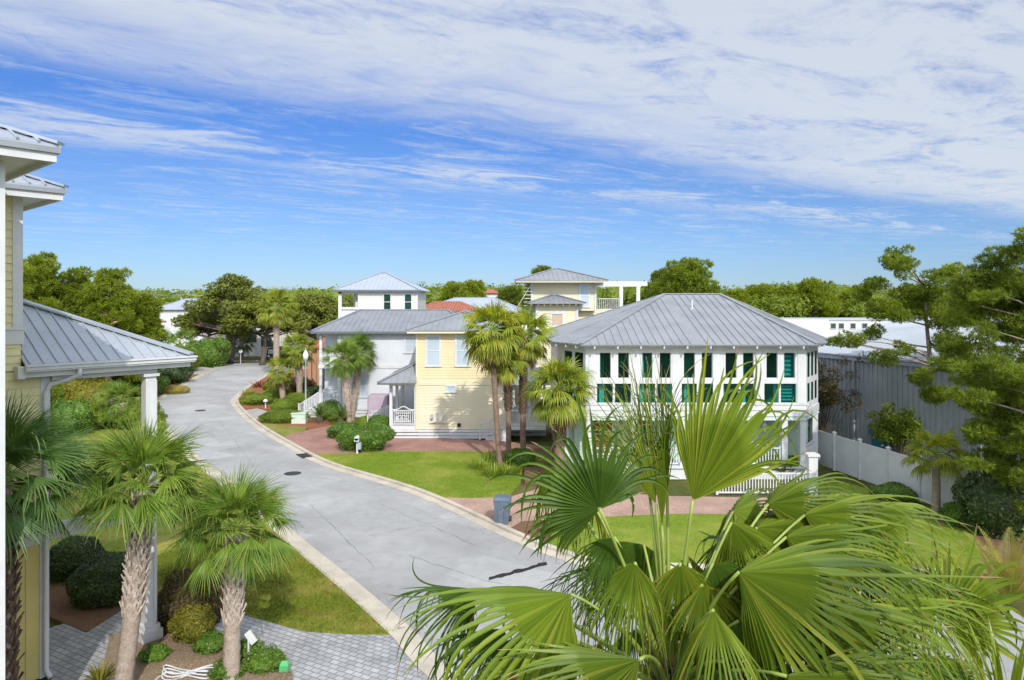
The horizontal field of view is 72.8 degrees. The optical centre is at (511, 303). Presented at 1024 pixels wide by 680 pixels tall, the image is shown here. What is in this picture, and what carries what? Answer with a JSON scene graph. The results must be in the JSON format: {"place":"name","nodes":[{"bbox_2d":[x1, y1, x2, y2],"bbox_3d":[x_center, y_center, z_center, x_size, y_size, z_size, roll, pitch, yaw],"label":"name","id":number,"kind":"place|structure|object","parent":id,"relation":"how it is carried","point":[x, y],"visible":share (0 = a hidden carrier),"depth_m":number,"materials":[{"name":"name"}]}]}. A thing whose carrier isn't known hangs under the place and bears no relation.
{"place":"outdoors","nodes":[
{"label":"outdoors","id":0,"kind":"place"},
{"bbox_2d":[46,611,140,679],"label":"patio","id":1,"kind":"structure","parent":0,"point":[74,653],"depth_m":17.21,"materials":[{"name":"grey stone"}]},
{"bbox_2d":[49,428,388,634],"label":"lawn","id":2,"kind":"structure","parent":0,"point":[112,545],"depth_m":24.30,"materials":[{"name":"green plant"}]},
{"bbox_2d":[50,397,97,436],"bbox_3d":[-28.746,7.354,45.217,3.249,2.553,3.023,0,0,0],"label":"shrub","id":3,"kind":"object","parent":2,"relation":"on","point":[82,410],"visible":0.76,"depth_m":44.70,"materials":[{"name":"green plant"}]},
{"bbox_2d":[94,380,140,427],"bbox_3d":[-26.981,6.897,48.026,3.575,3.472,3.369,0,0,0],"label":"shrub","id":4,"kind":"object","parent":2,"relation":"on","point":[118,391],"visible":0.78,"depth_m":47.56,"materials":[{"name":"green plant"}]},
{"bbox_2d":[110,400,167,429],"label":"shrub","id":5,"kind":"object","parent":2,"relation":"on","point":[133,412],"visible":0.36,"depth_m":46.81,"materials":[{"name":"green plant"}]},
{"bbox_2d":[49,531,392,633],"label":"grass","id":6,"kind":"structure","parent":2,"relation":"on","point":[304,564],"depth_m":20.19,"materials":[{"name":"green plant"}]},
{"bbox_2d":[260,422,306,436],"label":"lawn","id":7,"kind":"structure","parent":0,"point":[284,430],"depth_m":47.32,"materials":[{"name":"green plant"}]},
{"bbox_2d":[213,612,429,679],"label":"driveway","id":8,"kind":"structure","parent":0,"point":[320,656],"depth_m":16.96,"materials":[{"name":"grey stone"}]},
{"bbox_2d":[335,425,396,451],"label":"shrub","id":9,"kind":"object","parent":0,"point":[375,438],"visible":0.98,"depth_m":40.01,"materials":[{"name":"green plant"}]},
{"bbox_2d":[285,425,548,453],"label":"driveway","id":10,"kind":"structure","parent":0,"point":[317,440],"depth_m":41.98,"materials":[{"name":"red brick"}]},
{"bbox_2d":[316,451,522,497],"bbox_3d":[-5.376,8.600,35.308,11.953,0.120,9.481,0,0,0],"label":"lawn","id":11,"kind":"structure","parent":0,"point":[453,491],"depth_m":35.44,"materials":[{"name":"green plant"}]},
{"bbox_2d":[459,299,527,465],"bbox_3d":[-1.038,4.063,36.900,3.857,9.105,4.174,0,0,0],"label":"washingtonia palm","id":12,"kind":"object","parent":11,"relation":"on","point":[492,349],"visible":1,"depth_m":36.23,"materials":[{"name":"green plant"}]},
{"bbox_2d":[480,339,529,460],"bbox_3d":[-0.387,5.097,37.551,2.736,7.016,2.785,0,0,-28],"label":"washingtonia palm","id":13,"kind":"object","parent":11,"relation":"on","point":[510,372],"visible":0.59,"depth_m":37.28,"materials":[{"name":"green plant"}]},
{"bbox_2d":[0,0,1023,304],"label":"sky","id":14,"kind":"structure","parent":0,"point":[326,144],"materials":[{"name":"blue"}]},
{"bbox_2d":[36,305,1023,679],"bbox_3d":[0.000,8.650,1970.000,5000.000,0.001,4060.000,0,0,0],"label":"ground","id":15,"kind":"structure","parent":0,"point":[678,487],"depth_m":33.31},
{"bbox_2d":[23,263,37,301],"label":"pine tree","id":16,"kind":"object","parent":15,"relation":"on","point":[27,286],"visible":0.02,"depth_m":55.31,"materials":[{"name":"green plant"}]},
{"bbox_2d":[23,250,74,380],"bbox_3d":[-39.658,2.037,58.209,6.115,13.244,7.626,0,0,-32],"label":"pine tree","id":17,"kind":"object","parent":15,"relation":"on","point":[46,285],"visible":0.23,"depth_m":57.52,"materials":[{"name":"green plant"}]},
{"bbox_2d":[49,576,120,632],"bbox_3d":[-13.248,8.599,21.515,2.127,0.122,8.210,0,0,-28],"label":"garden bed","id":18,"kind":"object","parent":15,"relation":"on","point":[62,610],"visible":0.21,"depth_m":19.17,"materials":[{"name":"brown soil"}]},
{"bbox_2d":[49,535,105,581],"bbox_3d":[-13.770,7.971,21.866,1.740,1.318,1.743,0,0,42],"label":"shrub","id":19,"kind":"object","parent":18,"relation":"on","point":[64,563],"visible":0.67,"depth_m":21.36,"materials":[{"name":"green plant"}]},
{"bbox_2d":[65,551,125,609],"bbox_3d":[-11.694,7.931,20.130,2.164,1.398,2.190,0,0,-26],"label":"shrub","id":20,"kind":"object","parent":18,"relation":"on","point":[99,580],"visible":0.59,"depth_m":19.44,"materials":[{"name":"green plant"}]},
{"bbox_2d":[0,123,197,679],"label":"house","id":21,"kind":"structure","parent":15,"relation":"on","point":[41,346],"depth_m":15.86,"materials":[{"name":"yellow"}]},
{"bbox_2d":[91,403,114,429],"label":"shrub","id":22,"kind":"object","parent":15,"relation":"on","point":[101,420],"visible":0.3,"depth_m":47.48,"materials":[{"name":"green plant"}]},
{"bbox_2d":[50,374,198,405],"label":"garden bed","id":23,"kind":"object","parent":15,"relation":"on","point":[192,376],"visible":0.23,"depth_m":72.07,"materials":[{"name":"brown soil"}]},
{"bbox_2d":[40,265,103,323],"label":"pine tree","id":24,"kind":"object","parent":23,"relation":"on","point":[72,286],"visible":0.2,"depth_m":59.19,"materials":[{"name":"green plant"}]},
{"bbox_2d":[50,377,104,408],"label":"shrub","id":25,"kind":"object","parent":23,"relation":"on","point":[56,391],"visible":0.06,"depth_m":56.40,"materials":[{"name":"green plant"}]},
{"bbox_2d":[62,378,120,407],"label":"shrub","id":26,"kind":"object","parent":23,"relation":"on","point":[78,389],"visible":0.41,"depth_m":54.55,"materials":[{"name":"green plant"}]},
{"bbox_2d":[71,266,144,382],"bbox_3d":[-33.779,2.749,57.798,7.653,11.854,7.383,0,0,0],"label":"pine tree","id":27,"kind":"object","parent":23,"relation":"on","point":[118,310],"visible":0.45,"depth_m":57.20,"materials":[{"name":"green plant"}]},
{"bbox_2d":[115,291,169,397],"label":"pine tree","id":28,"kind":"object","parent":23,"relation":"on","point":[147,311],"visible":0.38,"depth_m":61.70,"materials":[{"name":"green plant"}]},
{"bbox_2d":[158,362,194,383],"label":"shrub","id":29,"kind":"object","parent":23,"relation":"on","point":[176,375],"visible":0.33,"depth_m":73.61,"materials":[{"name":"green plant"}]},
{"bbox_2d":[84,630,293,679],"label":"garden bed","id":30,"kind":"object","parent":15,"relation":"on","point":[112,647],"visible":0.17,"depth_m":16.51,"materials":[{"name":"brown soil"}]},
{"bbox_2d":[5,388,111,679],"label":"cabbage palm","id":31,"kind":"object","parent":30,"relation":"on","point":[25,441],"visible":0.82,"depth_m":13.44,"materials":[{"name":"green plant"}]},
{"bbox_2d":[83,656,115,679],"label":"bromeliad","id":32,"kind":"object","parent":30,"relation":"on","point":[99,672],"visible":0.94,"depth_m":15.81,"materials":[{"name":"green plant"}]},
{"bbox_2d":[48,407,224,679],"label":"cabbage palm","id":33,"kind":"object","parent":30,"relation":"on","point":[142,509],"visible":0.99,"depth_m":15.12,"materials":[{"name":"green plant"}]},
{"bbox_2d":[137,642,173,662],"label":"shrub","id":34,"kind":"object","parent":30,"relation":"on","point":[155,652],"visible":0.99,"depth_m":16.60,"materials":[{"name":"green plant"}]},
{"bbox_2d":[155,664,214,679],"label":"garden hose","id":35,"kind":"object","parent":30,"relation":"on","point":[190,672],"visible":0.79,"depth_m":15.94,"materials":[{"name":"white rubber"}]},
{"bbox_2d":[157,565,224,632],"bbox_3d":[-8.558,7.861,18.542,1.908,1.537,1.788,0,0,0],"label":"shrub","id":36,"kind":"object","parent":30,"relation":"on","point":[169,600],"visible":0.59,"depth_m":18.08,"materials":[{"name":"green plant"}]},
{"bbox_2d":[166,601,216,643],"bbox_3d":[-8.233,8.164,17.834,1.235,0.933,1.213,0,0,0],"label":"shrub","id":37,"kind":"object","parent":30,"relation":"on","point":[188,623],"visible":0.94,"depth_m":17.52,"materials":[{"name":"green plant"}]},
{"bbox_2d":[191,630,223,654],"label":"shrub","id":38,"kind":"object","parent":30,"relation":"on","point":[210,643],"visible":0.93,"depth_m":16.97,"materials":[{"name":"green plant"}]},
{"bbox_2d":[206,655,247,679],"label":"shrub","id":39,"kind":"object","parent":30,"relation":"on","point":[217,671],"visible":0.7,"depth_m":15.73,"materials":[{"name":"green plant"}]},
{"bbox_2d":[160,458,302,679],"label":"cabbage palm","id":40,"kind":"object","parent":30,"relation":"on","point":[236,552],"visible":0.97,"depth_m":15.69,"materials":[{"name":"green plant"}]},
{"bbox_2d":[241,643,288,676],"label":"shrub","id":41,"kind":"object","parent":30,"relation":"on","point":[264,659],"visible":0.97,"depth_m":16.10,"materials":[{"name":"green plant"}]},
{"bbox_2d":[158,298,225,345],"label":"house","id":42,"kind":"structure","parent":15,"relation":"on","point":[172,310],"depth_m":124.00,"materials":[{"name":"white paint"}]},
{"bbox_2d":[185,338,231,367],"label":"shrub","id":43,"kind":"object","parent":15,"relation":"on","point":[213,353],"visible":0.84,"depth_m":93.52,"materials":[{"name":"green plant"}]},
{"bbox_2d":[179,301,239,336],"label":"live oak","id":44,"kind":"object","parent":15,"relation":"on","point":[208,331],"visible":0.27,"depth_m":104.50,"materials":[{"name":"green plant"}]},
{"bbox_2d":[170,273,281,363],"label":"live oak","id":45,"kind":"object","parent":15,"relation":"on","point":[211,299],"visible":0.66,"depth_m":97.98,"materials":[{"name":"green plant"}]},
{"bbox_2d":[226,329,256,359],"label":"cabbage palm","id":46,"kind":"object","parent":15,"relation":"on","point":[242,346],"visible":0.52,"depth_m":103.77,"materials":[{"name":"green plant"}]},
{"bbox_2d":[217,292,311,364],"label":"live oak","id":47,"kind":"object","parent":15,"relation":"on","point":[247,307],"visible":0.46,"depth_m":95.80,"materials":[{"name":"green plant"}]},
{"bbox_2d":[238,369,307,410],"bbox_3d":[-23.228,8.598,73.250,12.457,0.124,37.500,0,0,0],"label":"garden bed","id":48,"kind":"object","parent":15,"relation":"on","point":[249,406],"visible":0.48,"depth_m":64.87,"materials":[{"name":"brown soil"}]},
{"bbox_2d":[239,393,276,405],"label":"clipped shrub","id":49,"kind":"object","parent":48,"relation":"on","point":[254,399],"visible":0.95,"depth_m":58.26,"materials":[{"name":"green plant"}]},
{"bbox_2d":[255,284,300,371],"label":"washingtonia palm","id":50,"kind":"object","parent":48,"relation":"on","point":[277,316],"visible":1,"depth_m":81.58,"materials":[{"name":"green plant"}]},
{"bbox_2d":[264,355,296,397],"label":"washingtonia palm","id":51,"kind":"object","parent":48,"relation":"on","point":[281,382],"visible":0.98,"depth_m":58.66,"materials":[{"name":"green plant"}]},
{"bbox_2d":[270,397,297,410],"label":"clipped shrub","id":52,"kind":"object","parent":48,"relation":"on","point":[285,403],"visible":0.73,"depth_m":54.40,"materials":[{"name":"green plant"}]},
{"bbox_2d":[279,330,318,392],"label":"washingtonia palm","id":53,"kind":"object","parent":48,"relation":"on","point":[295,354],"visible":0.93,"depth_m":59.70,"materials":[{"name":"green plant"}]},
{"bbox_2d":[235,310,318,356],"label":"house","id":54,"kind":"structure","parent":15,"relation":"on","point":[258,343],"depth_m":112.00,"materials":[{"name":"white"}]},
{"bbox_2d":[256,418,355,428],"bbox_3d":[-13.845,8.599,50.289,15.422,0.122,5.612,0,0,39],"label":"garden bed","id":55,"kind":"object","parent":15,"relation":"on","point":[311,423],"visible":0.29,"depth_m":48.85,"materials":[{"name":"brown soil"}]},
{"bbox_2d":[258,409,310,423],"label":"clipped hedge","id":56,"kind":"object","parent":55,"relation":"on","point":[279,416],"visible":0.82,"depth_m":49.33,"materials":[{"name":"green plant"}]},
{"bbox_2d":[326,421,357,437],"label":"shrub","id":57,"kind":"object","parent":55,"relation":"on","point":[335,430],"visible":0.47,"depth_m":43.81,"materials":[{"name":"green plant"}]},
{"bbox_2d":[317,334,369,421],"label":"cabbage palm","id":58,"kind":"object","parent":55,"relation":"on","point":[343,369],"visible":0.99,"depth_m":49.08,"materials":[{"name":"green plant"}]},
{"bbox_2d":[368,393,388,416],"bbox_3d":[-9.535,7.600,50.175,1.600,2.000,1.650,0,0,0],"label":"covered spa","id":59,"kind":"object","parent":55,"relation":"on","point":[376,401],"visible":0.53,"depth_m":49.40,"materials":[{"name":"pink fabric"}]},
{"bbox_2d":[269,292,351,340],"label":"live oak","id":60,"kind":"object","parent":15,"relation":"on","point":[322,309],"visible":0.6,"depth_m":101.72,"materials":[{"name":"green plant"}]},
{"bbox_2d":[305,337,324,386],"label":"house","id":61,"kind":"structure","parent":15,"relation":"on","point":[313,371],"depth_m":67.92,"materials":[{"name":"orange paint"}]},
{"bbox_2d":[339,328,379,420],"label":"cabbage palm","id":62,"kind":"object","parent":15,"relation":"on","point":[356,378],"visible":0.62,"depth_m":50.67,"materials":[{"name":"green plant"}]},
{"bbox_2d":[298,272,455,417],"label":"house","id":63,"kind":"structure","parent":15,"relation":"on","point":[386,310],"depth_m":53.03,"materials":[{"name":"white"}]},
{"bbox_2d":[426,301,475,312],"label":"house","id":64,"kind":"structure","parent":15,"relation":"on","point":[456,306],"depth_m":80.26,"materials":[{"name":"red"}]},
{"bbox_2d":[434,280,473,301],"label":"pine tree","id":65,"kind":"object","parent":15,"relation":"on","point":[452,289],"visible":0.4,"depth_m":126.91,"materials":[{"name":"green plant"}]},
{"bbox_2d":[367,310,552,440],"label":"house","id":66,"kind":"structure","parent":15,"relation":"on","point":[453,397],"depth_m":43.99,"materials":[{"name":"yellow"}]},
{"bbox_2d":[425,334,441,366],"bbox_3d":[-4.980,3.006,43.955,1.040,2.060,0.090,0,0,0],"label":"window","id":67,"kind":"structure","parent":66,"relation":"in","point":[432,341],"depth_m":43.98,"materials":[{"name":"white glass"}]},
{"bbox_2d":[454,334,470,366],"bbox_3d":[-3.120,3.006,43.955,1.040,2.060,0.090,0,0,0],"label":"window","id":68,"kind":"structure","parent":66,"relation":"in","point":[460,352],"depth_m":43.98,"materials":[{"name":"white glass"}]},
{"bbox_2d":[464,279,486,296],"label":"pine tree","id":69,"kind":"object","parent":15,"relation":"on","point":[475,288],"visible":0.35,"depth_m":132.80,"materials":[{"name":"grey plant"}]},
{"bbox_2d":[445,297,530,330],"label":"house","id":70,"kind":"structure","parent":15,"relation":"on","point":[479,302],"depth_m":96.30,"materials":[{"name":"white"}]},
{"bbox_2d":[496,284,532,315],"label":"broadleaf tree","id":71,"kind":"object","parent":15,"relation":"on","point":[512,295],"visible":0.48,"depth_m":123.74,"materials":[{"name":"green plant"}]},
{"bbox_2d":[492,447,568,486],"bbox_3d":[1.676,8.597,36.686,4.205,0.126,8.157,0,0,-17],"label":"garden bed","id":72,"kind":"object","parent":15,"relation":"on","point":[536,469],"visible":0.23,"depth_m":36.28,"materials":[{"name":"brown soil"}]},
{"bbox_2d":[504,447,536,465],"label":"shrub","id":73,"kind":"object","parent":72,"relation":"on","point":[522,458],"visible":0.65,"depth_m":36.46,"materials":[{"name":"green plant"}]},
{"bbox_2d":[496,302,558,447],"bbox_3d":[0.691,4.227,38.395,3.716,8.752,3.457,0,0,-21],"label":"washingtonia palm","id":74,"kind":"object","parent":72,"relation":"on","point":[536,349],"visible":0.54,"depth_m":38.12,"materials":[{"name":"green plant"}]},
{"bbox_2d":[519,354,597,470],"bbox_3d":[2.155,5.462,32.912,3.930,6.290,3.636,0,0,0],"label":"washingtonia palm","id":75,"kind":"object","parent":72,"relation":"on","point":[560,413],"visible":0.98,"depth_m":32.49,"materials":[{"name":"green plant"}]},
{"bbox_2d":[52,280,1023,339],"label":"woodland","id":76,"kind":"object","parent":15,"relation":"on","point":[786,307],"visible":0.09,"depth_m":148.91,"materials":[{"name":"green plant"}]},
{"bbox_2d":[514,268,646,402],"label":"house","id":77,"kind":"structure","parent":15,"relation":"on","point":[560,296],"depth_m":54.94,"materials":[{"name":"beige"}]},
{"bbox_2d":[578,283,589,307],"bbox_3d":[5.732,-0.603,54.955,0.940,1.930,0.090,0,0,0],"label":"window","id":78,"kind":"structure","parent":77,"relation":"in","point":[584,288],"depth_m":54.96,"materials":[{"name":"white glass"}]},
{"bbox_2d":[230,368,951,573],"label":"kerb","id":79,"kind":"structure","parent":15,"relation":"on","point":[501,529],"depth_m":31.31,"materials":[{"name":"concrete"}]},
{"bbox_2d":[640,267,669,299],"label":"broadleaf tree","id":80,"kind":"object","parent":15,"relation":"on","point":[654,275],"visible":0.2,"depth_m":103.04,"materials":[{"name":"green plant"}]},
{"bbox_2d":[648,256,723,295],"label":"broadleaf tree","id":81,"kind":"object","parent":15,"relation":"on","point":[691,276],"visible":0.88,"depth_m":90.09,"materials":[{"name":"green plant"}]},
{"bbox_2d":[545,293,829,478],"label":"house","id":82,"kind":"structure","parent":15,"relation":"on","point":[679,328],"depth_m":34.27,"materials":[{"name":"white paint"}]},
{"bbox_2d":[600,353,610,377],"bbox_3d":[4.563,3.055,34.093,0.537,1.250,0.055,0,0,0],"label":"window","id":83,"kind":"structure","parent":82,"relation":"in","point":[605,358],"depth_m":34.07,"materials":[{"name":"green glass"}]},
{"bbox_2d":[684,353,694,377],"bbox_3d":[8.679,3.055,34.093,0.537,1.250,0.055,0,0,0],"label":"window","id":84,"kind":"structure","parent":82,"relation":"in","point":[689,358],"depth_m":34.07,"materials":[{"name":"green glass"}]},
{"bbox_2d":[383,338,1023,679],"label":"washingtonia palm","id":85,"kind":"object","parent":15,"relation":"on","point":[779,601],"visible":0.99,"depth_m":4.21,"materials":[{"name":"green plant"}]},
{"bbox_2d":[743,283,780,307],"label":"broadleaf tree","id":86,"kind":"object","parent":15,"relation":"on","point":[763,290],"visible":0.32,"depth_m":110.46,"materials":[{"name":"green plant"}]},
{"bbox_2d":[715,452,819,495],"bbox_3d":[11.435,7.675,31.200,4.570,1.850,0.540,0,0,0],"label":"picket fence","id":87,"kind":"object","parent":15,"relation":"on","point":[811,461],"visible":0.44,"depth_m":31.17,"materials":[{"name":"white paint"}]},
{"bbox_2d":[791,277,844,317],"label":"broadleaf tree","id":88,"kind":"object","parent":15,"relation":"on","point":[813,289],"visible":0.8,"depth_m":106.20,"materials":[{"name":"green plant"}]},
{"bbox_2d":[781,318,890,336],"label":"warehouse","id":89,"kind":"structure","parent":15,"relation":"on","point":[826,327],"depth_m":81.98,"materials":[{"name":"white paint"}]},
{"bbox_2d":[808,351,867,433],"bbox_3d":[17.321,5.621,39.143,4.872,5.981,3.400,0,0,31],"label":"crape myrtle","id":90,"kind":"object","parent":15,"relation":"on","point":[828,395],"visible":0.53,"depth_m":38.68,"materials":[{"name":"green plant"}]},
{"bbox_2d":[865,402,922,454],"bbox_3d":[20.286,6.947,36.400,3.246,3.332,2.424,0,0,28],"label":"shrub","id":91,"kind":"object","parent":15,"relation":"on","point":[902,427],"visible":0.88,"depth_m":36.23,"materials":[{"name":"green plant"}]},
{"bbox_2d":[826,243,969,405],"bbox_3d":[19.541,2.818,34.758,6.263,11.726,6.022,0,0,43],"label":"pine tree","id":92,"kind":"object","parent":15,"relation":"on","point":[896,260],"visible":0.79,"depth_m":34.54,"materials":[{"name":"green plant"}]},
{"bbox_2d":[808,317,1023,475],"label":"warehouse","id":93,"kind":"structure","parent":15,"relation":"on","point":[875,385],"depth_m":38.73,"materials":[{"name":"metal"}]},
{"bbox_2d":[809,425,1023,537],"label":"fence","id":94,"kind":"object","parent":15,"relation":"on","point":[860,460],"visible":0.55,"depth_m":32.81,"materials":[{"name":"white paint"}]},
{"bbox_2d":[917,513,1023,592],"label":"garden bed","id":95,"kind":"object","parent":15,"relation":"on","point":[994,541],"visible":0.12,"depth_m":24.50,"materials":[{"name":"brown soil"}]},
{"bbox_2d":[937,501,982,531],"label":"shrub","id":96,"kind":"object","parent":95,"relation":"on","point":[952,510],"visible":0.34,"depth_m":26.61,"materials":[{"name":"green plant"}]},
{"bbox_2d":[930,226,1023,515],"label":"pine tree","id":97,"kind":"object","parent":95,"relation":"on","point":[987,288],"visible":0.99,"depth_m":24.91,"materials":[{"name":"green plant"}]},
{"bbox_2d":[950,465,1023,542],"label":"shrub","id":98,"kind":"object","parent":95,"relation":"on","point":[987,507],"visible":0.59,"depth_m":25.32,"materials":[{"name":"green plant"}]},
{"bbox_2d":[933,527,1023,604],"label":"areca palm","id":99,"kind":"object","parent":15,"relation":"on","point":[1011,588],"visible":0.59,"depth_m":19.72,"materials":[{"name":"green plant"}]},
{"bbox_2d":[942,610,1023,679],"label":"yucca","id":100,"kind":"object","parent":15,"relation":"on","point":[1017,671],"visible":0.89,"depth_m":4.69,"materials":[{"name":"green plant"}]},
{"bbox_2d":[160,363,1023,679],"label":"road","id":101,"kind":"structure","parent":0,"point":[384,559],"depth_m":25.82,"materials":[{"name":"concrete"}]},
{"bbox_2d":[157,373,470,679],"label":"kerb","id":102,"kind":"structure","parent":101,"relation":"on","point":[370,602],"depth_m":20.33,"materials":[{"name":"concrete"}]},
{"bbox_2d":[447,489,809,526],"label":"driveway","id":103,"kind":"structure","parent":0,"point":[677,505],"depth_m":29.20,"materials":[{"name":"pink brick"}]},
{"bbox_2d":[493,494,511,524],"bbox_3d":[-0.362,8.050,27.077,0.670,1.099,0.825,0,0,7],"label":"wheeled bin","id":104,"kind":"object","parent":103,"relation":"on","point":[501,501],"visible":0.98,"depth_m":26.75,"materials":[{"name":"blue plastic"}]},
{"bbox_2d":[548,513,987,575],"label":"lawn","id":105,"kind":"structure","parent":0,"point":[637,529],"depth_m":25.43,"materials":[{"name":"green plant"}]},
{"bbox_2d":[818,483,930,512],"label":"lawn","id":106,"kind":"structure","parent":0,"point":[860,490],"depth_m":31.67,"materials":[{"name":"green plant"}]},
{"bbox_2d":[867,481,917,502],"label":"shrub","id":107,"kind":"object","parent":106,"relation":"on","point":[895,488],"visible":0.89,"depth_m":30.04,"materials":[{"name":"green plant"}]},
{"bbox_2d":[899,424,967,513],"bbox_3d":[17.191,6.766,28.352,2.683,3.695,2.600,0,0,37],"label":"washingtonia palm","id":108,"kind":"object","parent":106,"relation":"on","point":[944,464],"visible":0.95,"depth_m":28.15,"materials":[{"name":"green plant"}]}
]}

